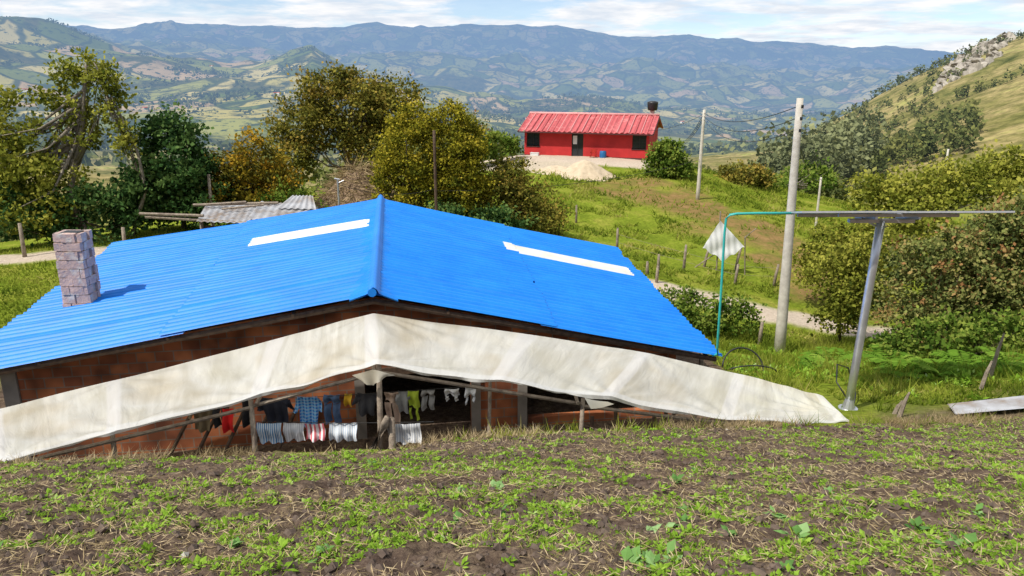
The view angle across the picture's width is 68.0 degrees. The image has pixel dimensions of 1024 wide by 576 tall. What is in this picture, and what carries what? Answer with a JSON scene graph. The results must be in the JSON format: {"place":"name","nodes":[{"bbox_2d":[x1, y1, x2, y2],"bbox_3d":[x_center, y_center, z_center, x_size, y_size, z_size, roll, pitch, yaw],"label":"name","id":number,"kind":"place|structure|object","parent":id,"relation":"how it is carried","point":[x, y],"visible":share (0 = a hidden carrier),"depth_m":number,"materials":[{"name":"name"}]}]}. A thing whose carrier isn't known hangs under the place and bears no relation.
{"place":"outdoors","nodes":[
{"label":"outdoors","id":0,"kind":"place"},
{"bbox_2d":[0,224,197,328],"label":"grass","id":1,"kind":"structure","parent":0,"point":[38,247],"depth_m":28.39,"materials":[{"name":"green plant"}]},
{"bbox_2d":[0,16,1023,575],"bbox_3d":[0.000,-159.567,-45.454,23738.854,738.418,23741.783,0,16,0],"label":"ground","id":2,"kind":"structure","parent":0,"point":[526,66],"depth_m":45.81,"materials":[{"name":"green plant"}]},
{"bbox_2d":[0,46,143,244],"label":"alder tree","id":3,"kind":"object","parent":2,"relation":"on","point":[76,115],"visible":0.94,"depth_m":32.69,"materials":[{"name":"green plant"}]},
{"bbox_2d":[0,159,163,247],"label":"hedge shrub","id":4,"kind":"object","parent":2,"relation":"on","point":[95,195],"visible":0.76,"depth_m":33.02,"materials":[{"name":"green plant"}]},
{"bbox_2d":[83,62,146,237],"bbox_3d":[-16.983,-5.648,33.377,2.142,8.247,1.923,0,16,0],"label":"alder tree","id":5,"kind":"object","parent":2,"relation":"on","point":[125,138],"visible":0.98,"depth_m":32.83,"materials":[{"name":"green plant"}]},
{"bbox_2d":[18,174,214,256],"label":"fence posts","id":6,"kind":"object","parent":2,"relation":"on","point":[22,243],"visible":0.45,"depth_m":31.12,"materials":[{"name":"brown wood"}]},
{"bbox_2d":[106,95,237,233],"bbox_3d":[-15.508,-5.486,34.771,6.059,6.529,4.514,6,17,21],"label":"laurel tree","id":7,"kind":"object","parent":2,"relation":"on","point":[180,188],"visible":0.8,"depth_m":34.02,"materials":[{"name":"green plant"}]},
{"bbox_2d":[139,195,317,228],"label":"corrugated shed","id":8,"kind":"structure","parent":2,"relation":"on","point":[235,212],"depth_m":28.56,"materials":[{"name":"metal"}]},
{"bbox_2d":[198,125,315,224],"bbox_3d":[-12.053,-5.103,35.464,5.735,4.915,4.086,0,16,0],"label":"orange shrub","id":9,"kind":"object","parent":2,"relation":"on","point":[242,172],"visible":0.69,"depth_m":34.79,"materials":[{"name":"green plant"}]},
{"bbox_2d":[188,174,330,226],"bbox_3d":[-11.506,-3.660,34.592,6.577,2.944,2.951,-3,16,-11],"label":"green shrub","id":10,"kind":"object","parent":2,"relation":"on","point":[300,191],"visible":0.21,"depth_m":34.37,"materials":[{"name":"green plant"}]},
{"bbox_2d":[0,133,520,241],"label":"tree belt","id":11,"kind":"object","parent":2,"relation":"on","point":[321,173],"visible":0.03,"depth_m":76.30,"materials":[{"name":"green plant"}]},
{"bbox_2d":[0,295,675,462],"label":"walls","id":12,"kind":"structure","parent":2,"relation":"on","point":[20,387],"depth_m":15.24,"materials":[{"name":"brick"}]},
{"bbox_2d":[0,299,716,374],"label":"roof beams","id":13,"kind":"structure","parent":12,"relation":"on","point":[295,315],"depth_m":14.67,"materials":[{"name":"brown wood"}]},
{"bbox_2d":[0,194,721,368],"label":"roof","id":14,"kind":"structure","parent":13,"relation":"on","point":[160,286],"depth_m":18.09,"materials":[{"name":"blue paint"}]},
{"bbox_2d":[52,229,100,307],"bbox_3d":[-10.048,-0.355,17.581,0.696,1.949,0.585,0,16,0],"label":"chimney","id":15,"kind":"object","parent":14,"relation":"on","point":[78,272],"visible":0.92,"depth_m":17.34,"materials":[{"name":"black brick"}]},
{"bbox_2d":[0,313,848,461],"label":"plastic awning","id":16,"kind":"object","parent":12,"relation":"attached to","point":[637,379],"visible":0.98,"depth_m":13.92,"materials":[{"name":"white plastic"}]},
{"bbox_2d":[188,385,484,444],"bbox_3d":[-3.450,2.333,13.871,5.901,0.940,0.738,0,16,0],"label":"laundry line","id":17,"kind":"object","parent":16,"relation":"attached to","point":[310,408],"visible":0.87,"depth_m":14.10,"materials":[{"name":"multicoloured fabric"}]},
{"bbox_2d":[334,178,343,205],"bbox_3d":[-6.374,-2.212,28.484,0.363,3.848,0.070,0,16,0],"label":"metal post","id":18,"kind":"object","parent":2,"relation":"on","point":[337,179],"visible":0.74,"depth_m":28.04,"materials":[{"name":"metal"}]},
{"bbox_2d":[259,59,432,181],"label":"acacia tree","id":19,"kind":"object","parent":2,"relation":"on","point":[373,101],"visible":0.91,"depth_m":43.04,"materials":[{"name":"green plant"}]},
{"bbox_2d":[21,65,684,122],"bbox_3d":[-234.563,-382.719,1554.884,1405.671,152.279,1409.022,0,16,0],"label":"valley farmhouses","id":20,"kind":"object","parent":2,"relation":"on","point":[26,90],"visible":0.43,"depth_m":1545.88,"materials":[{"name":"white paint"}]},
{"bbox_2d":[314,155,429,208],"bbox_3d":[-7.391,-4.868,37.976,9.605,3.682,8.620,-6,17,-20],"label":"brush pile","id":21,"kind":"object","parent":2,"relation":"on","point":[355,177],"visible":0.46,"depth_m":37.00,"materials":[{"name":"dry twigs"},{"name":"dead brown branches"}]},
{"bbox_2d":[365,94,451,207],"bbox_3d":[-4.821,-5.777,35.214,4.031,6.410,3.988,-13,20,-38],"label":"golden tree","id":22,"kind":"object","parent":2,"relation":"on","point":[417,130],"visible":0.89,"depth_m":34.52,"materials":[{"name":"green plant"}]},
{"bbox_2d":[168,408,668,457],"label":"stacked poles","id":23,"kind":"object","parent":2,"relation":"on","point":[207,432],"visible":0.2,"depth_m":14.55,"materials":[{"name":"brown wood"}]},
{"bbox_2d":[0,16,851,166],"bbox_3d":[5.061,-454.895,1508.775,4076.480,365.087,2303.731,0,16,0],"label":"valley trees","id":24,"kind":"object","parent":2,"relation":"on","point":[718,146],"visible":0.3,"depth_m":1583.42,"materials":[{"name":"green plant"}]},
{"bbox_2d":[433,130,437,210],"bbox_3d":[-3.330,-4.263,33.098,0.139,5.135,0.139,0,16,0],"label":"wooden pole","id":25,"kind":"object","parent":2,"relation":"on","point":[435,171],"visible":0.7,"depth_m":32.83,"materials":[{"name":"brown wood"}]},
{"bbox_2d":[406,97,500,217],"bbox_3d":[-2.705,-5.704,35.756,4.384,6.396,3.870,0,16,0],"label":"golden tree","id":26,"kind":"object","parent":2,"relation":"on","point":[464,166],"visible":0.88,"depth_m":34.95,"materials":[{"name":"green plant"}]},
{"bbox_2d":[180,429,727,558],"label":"pale stones","id":27,"kind":"object","parent":2,"relation":"on","point":[187,553],"visible":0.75,"depth_m":5.49,"materials":[{"name":"beige stone"}]},
{"bbox_2d":[442,109,491,142],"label":"bare tree","id":28,"kind":"object","parent":2,"relation":"on","point":[473,116],"visible":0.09,"depth_m":58.58,"materials":[{"name":"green plant"}]},
{"bbox_2d":[414,196,539,230],"bbox_3d":[-2.393,-3.210,34.884,7.423,2.066,3.250,0,16,0],"label":"hedge shrub","id":29,"kind":"object","parent":2,"relation":"on","point":[494,214],"visible":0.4,"depth_m":34.86,"materials":[{"name":"green plant"}]},
{"bbox_2d":[449,127,523,161],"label":"banana shrub","id":30,"kind":"object","parent":2,"relation":"on","point":[509,144],"visible":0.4,"depth_m":60.73,"materials":[{"name":"green plant"}]},
{"bbox_2d":[0,460,984,570],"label":"broadleaf weeds","id":31,"kind":"object","parent":2,"relation":"on","point":[632,554],"visible":0.77,"depth_m":5.87,"materials":[{"name":"green plant"}]},
{"bbox_2d":[0,416,1023,575],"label":"seedlings","id":32,"kind":"object","parent":2,"relation":"on","point":[786,550],"visible":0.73,"depth_m":6.98,"materials":[{"name":"green plant"}]},
{"bbox_2d":[0,418,1023,575],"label":"soil clods","id":33,"kind":"object","parent":2,"relation":"on","point":[384,553],"visible":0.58,"depth_m":6.87,"materials":[{"name":"brown soil"}]},
{"bbox_2d":[0,415,1023,575],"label":"straw","id":34,"kind":"object","parent":2,"relation":"on","point":[500,537],"visible":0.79,"depth_m":6.98,"materials":[{"name":"brown plant"}]},
{"bbox_2d":[0,405,1023,463],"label":"dry grass","id":35,"kind":"structure","parent":2,"relation":"on","point":[890,420],"depth_m":12.97,"materials":[{"name":"plant"}]},
{"bbox_2d":[462,146,575,235],"bbox_3d":[0.342,-4.496,36.505,5.484,4.497,3.938,0,16,0],"label":"elder shrub","id":36,"kind":"object","parent":2,"relation":"on","point":[511,191],"visible":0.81,"depth_m":36.06,"materials":[{"name":"green plant"}]},
{"bbox_2d":[532,160,615,180],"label":"sand pile","id":37,"kind":"object","parent":2,"relation":"on","point":[582,169],"visible":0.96,"depth_m":55.39,"materials":[{"name":"beige sand"}]},
{"bbox_2d":[524,125,657,157],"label":"walls","id":38,"kind":"structure","parent":2,"relation":"on","point":[619,146],"depth_m":63.36,"materials":[{"name":"red paint"}]},
{"bbox_2d":[524,154,645,159],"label":"plinth","id":39,"kind":"structure","parent":38,"relation":"attached to","point":[615,157],"depth_m":62.63,"materials":[{"name":"red paint"}]},
{"bbox_2d":[530,152,539,155],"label":"storage box","id":40,"kind":"object","parent":39,"relation":"on","point":[534,153],"visible":0.82,"depth_m":64.33,"materials":[{"name":"white paint"}]},
{"bbox_2d":[590,149,596,156],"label":"plastic chair","id":41,"kind":"object","parent":39,"relation":"on","point":[593,150],"visible":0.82,"depth_m":62.87,"materials":[{"name":"red plastic"}]},
{"bbox_2d":[599,151,605,157],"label":"blue barrel","id":42,"kind":"object","parent":39,"relation":"on","point":[602,154],"visible":0.66,"depth_m":62.53,"materials":[{"name":"plastic"}]},
{"bbox_2d":[526,133,646,155],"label":"windows and door","id":43,"kind":"structure","parent":38,"relation":"attached to","point":[638,142],"depth_m":63.76,"materials":[{"name":"black plastic"}]},
{"bbox_2d":[517,112,662,135],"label":"roof","id":44,"kind":"structure","parent":38,"relation":"on","point":[608,123],"depth_m":63.88,"materials":[{"name":"red metal"}]},
{"bbox_2d":[647,101,657,113],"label":"water tank","id":45,"kind":"object","parent":44,"relation":"on","point":[652,106],"visible":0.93,"depth_m":66.10,"materials":[{"name":"black plastic"}]},
{"bbox_2d":[641,136,697,180],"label":"garden shrub","id":46,"kind":"object","parent":2,"relation":"on","point":[667,153],"visible":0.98,"depth_m":55.32,"materials":[{"name":"green plant"}]},
{"bbox_2d":[696,110,705,199],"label":"utility pole","id":47,"kind":"object","parent":2,"relation":"on","point":[700,161],"visible":0.93,"depth_m":49.50,"materials":[{"name":"concrete"}]},
{"bbox_2d":[657,284,767,337],"bbox_3d":[6.811,0.792,26.710,4.111,2.015,3.019,-6,17,-19],"label":"green shrub","id":48,"kind":"object","parent":2,"relation":"on","point":[684,301],"visible":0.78,"depth_m":26.09,"materials":[{"name":"green plant"}]},
{"bbox_2d":[453,164,996,405],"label":"grass","id":49,"kind":"structure","parent":2,"relation":"on","point":[924,396],"depth_m":40.15,"materials":[{"name":"green plant"}]},
{"bbox_2d":[695,211,756,274],"bbox_3d":[9.804,-1.927,34.906,2.833,3.219,0.374,-1,16,-2],"label":"hanging cloth","id":50,"kind":"object","parent":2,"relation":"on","point":[713,245],"visible":0.89,"depth_m":34.80,"materials":[{"name":"white fabric"}]},
{"bbox_2d":[575,205,877,365],"bbox_3d":[9.441,-0.195,31.920,11.816,2.886,22.636,0,16,0],"label":"fence","id":51,"kind":"object","parent":2,"relation":"on","point":[736,268],"visible":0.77,"depth_m":33.77,"materials":[{"name":"brown wood"}]},
{"bbox_2d":[713,158,782,188],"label":"bush","id":52,"kind":"object","parent":2,"relation":"on","point":[758,175],"visible":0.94,"depth_m":58.12,"materials":[{"name":"green plant"}]},
{"bbox_2d":[774,98,803,354],"bbox_3d":[8.777,-1.610,23.947,0.496,8.508,0.379,-8,18,-26],"label":"concrete utility pole","id":53,"kind":"object","parent":2,"relation":"on","point":[782,313],"visible":0.92,"depth_m":23.91,"materials":[{"name":"concrete"}]},
{"bbox_2d":[339,107,818,193],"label":"power lines","id":54,"kind":"object","parent":53,"relation":"hanging from","point":[672,140],"visible":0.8,"depth_m":34.59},
{"bbox_2d":[722,347,855,402],"bbox_3d":[6.906,2.041,18.529,1.255,1.644,4.490,-6,17,-21],"label":"rubber hose","id":55,"kind":"object","parent":2,"relation":"on","point":[762,366],"visible":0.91,"depth_m":19.84,"materials":[{"name":"black plastic"}]},
{"bbox_2d":[768,149,843,194],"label":"willow tree","id":56,"kind":"object","parent":2,"relation":"on","point":[826,175],"visible":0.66,"depth_m":63.02,"materials":[{"name":"green plant"}]},
{"bbox_2d":[797,356,832,368],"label":"fern","id":57,"kind":"object","parent":2,"relation":"on","point":[809,361],"visible":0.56,"depth_m":21.01,"materials":[{"name":"green plant"}]},
{"bbox_2d":[814,177,821,231],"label":"utility pole","id":58,"kind":"object","parent":2,"relation":"on","point":[818,199],"visible":0.67,"depth_m":45.23,"materials":[{"name":"concrete"}]},
{"bbox_2d":[755,103,888,184],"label":"eucalyptus grove","id":59,"kind":"object","parent":2,"relation":"on","point":[838,142],"visible":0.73,"depth_m":149.84,"materials":[{"name":"green plant"}]},
{"bbox_2d":[799,346,862,363],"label":"fern","id":60,"kind":"object","parent":2,"relation":"on","point":[829,351],"visible":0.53,"depth_m":22.07,"materials":[{"name":"green plant"}]},
{"bbox_2d":[685,98,1010,208],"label":"distant trees","id":61,"kind":"object","parent":2,"relation":"on","point":[898,145],"visible":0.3,"depth_m":158.31,"materials":[{"name":"green plant"}]},
{"bbox_2d":[693,319,1023,412],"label":"tall grass","id":62,"kind":"structure","parent":2,"relation":"on","point":[772,359],"depth_m":19.12,"materials":[{"name":"green plant"}]},
{"bbox_2d":[797,227,919,341],"bbox_3d":[11.787,0.112,25.959,4.028,4.652,3.087,0,16,0],"label":"coffee shrub","id":63,"kind":"object","parent":2,"relation":"on","point":[843,301],"visible":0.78,"depth_m":25.55,"materials":[{"name":"green plant"}]},
{"bbox_2d":[712,211,1014,409],"bbox_3d":[6.945,0.530,15.748,5.409,4.519,1.264,0,16,0],"label":"solar panel mast","id":64,"kind":"object","parent":2,"relation":"on","point":[870,217],"visible":0.94,"depth_m":15.36,"materials":[{"name":"metal"}]},
{"bbox_2d":[716,343,1023,406],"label":"undergrowth","id":65,"kind":"object","parent":2,"relation":"on","point":[967,375],"visible":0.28,"depth_m":18.71,"materials":[{"name":"green plant"}]},
{"bbox_2d":[781,201,967,296],"bbox_3d":[15.117,-1.271,31.834,7.615,4.923,3.758,0,16,0],"label":"elder shrub","id":66,"kind":"object","parent":2,"relation":"on","point":[817,247],"visible":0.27,"depth_m":31.25,"materials":[{"name":"green plant"}]},
{"bbox_2d":[862,344,921,366],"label":"fern","id":67,"kind":"object","parent":2,"relation":"on","point":[877,352],"visible":0.42,"depth_m":20.12,"materials":[{"name":"green plant"}]},
{"bbox_2d":[869,356,926,376],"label":"fern","id":68,"kind":"object","parent":2,"relation":"on","point":[895,362],"visible":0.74,"depth_m":18.81,"materials":[{"name":"green plant"}]},
{"bbox_2d":[803,29,1023,138],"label":"hillside shrubs","id":69,"kind":"object","parent":2,"relation":"on","point":[963,92],"visible":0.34,"depth_m":264.70,"materials":[{"name":"green plant"}]},
{"bbox_2d":[838,139,1023,228],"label":"willow tree","id":70,"kind":"object","parent":2,"relation":"on","point":[892,190],"visible":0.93,"depth_m":49.98,"materials":[{"name":"green plant"}]},
{"bbox_2d":[908,358,972,376],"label":"fern","id":71,"kind":"object","parent":2,"relation":"on","point":[925,365],"visible":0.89,"depth_m":18.52,"materials":[{"name":"green plant"}]},
{"bbox_2d":[863,301,1023,363],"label":"green shrub","id":72,"kind":"object","parent":2,"relation":"on","point":[967,329],"visible":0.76,"depth_m":20.41,"materials":[{"name":"green plant"}]},
{"bbox_2d":[864,223,1023,353],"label":"coffee shrub","id":73,"kind":"object","parent":2,"relation":"on","point":[926,303],"visible":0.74,"depth_m":22.32,"materials":[{"name":"green plant"}]},
{"bbox_2d":[892,333,1004,416],"bbox_3d":[9.579,1.937,16.424,4.074,1.217,0.464,-9,18,-30],"label":"wooden fence post","id":74,"kind":"object","parent":2,"relation":"on","point":[989,369],"visible":0.77,"depth_m":16.75,"materials":[{"name":"brown wood"}]},
{"bbox_2d":[929,349,995,371],"bbox_3d":[11.176,1.811,18.905,1.271,0.321,1.414,0,16,0],"label":"fern","id":75,"kind":"object","parent":2,"relation":"on","point":[953,353],"visible":0.7,"depth_m":19.03,"materials":[{"name":"green plant"}]},
{"bbox_2d":[943,343,990,361],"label":"fern","id":76,"kind":"object","parent":2,"relation":"on","point":[975,356],"visible":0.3,"depth_m":19.93,"materials":[{"name":"green plant"}]},
{"bbox_2d":[921,185,1023,350],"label":"coffee shrub","id":77,"kind":"object","parent":2,"relation":"on","point":[1005,225],"visible":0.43,"depth_m":22.59,"materials":[{"name":"green plant"}]},
{"bbox_2d":[932,32,1015,93],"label":"rock outcrop","id":78,"kind":"object","parent":2,"relation":"on","point":[978,63],"visible":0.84,"depth_m":261.35,"materials":[{"name":"grey stone"}]},
{"bbox_2d":[947,396,1023,413],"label":"corrugated sheet","id":79,"kind":"object","parent":2,"relation":"on","point":[1005,403],"visible":0.98,"depth_m":15.66,"materials":[{"name":"metal"}]},
{"bbox_2d":[964,169,1023,311],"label":"elder shrub","id":80,"kind":"object","parent":2,"relation":"on","point":[1012,184],"visible":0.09,"depth_m":24.86,"materials":[{"name":"yellow plant"}]},
{"bbox_2d":[979,346,1023,372],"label":"fern","id":81,"kind":"object","parent":2,"relation":"on","point":[1000,357],"visible":0.7,"depth_m":18.77,"materials":[{"name":"green plant"}]},
{"bbox_2d":[0,0,1023,52],"label":"sky","id":82,"kind":"structure","parent":0,"point":[939,25],"materials":[{"name":"white"}]},
{"bbox_2d":[452,406,1023,441],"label":"tall grass","id":83,"kind":"structure","parent":0,"point":[716,421],"depth_m":13.27,"materials":[{"name":"green plant"}]}
]}

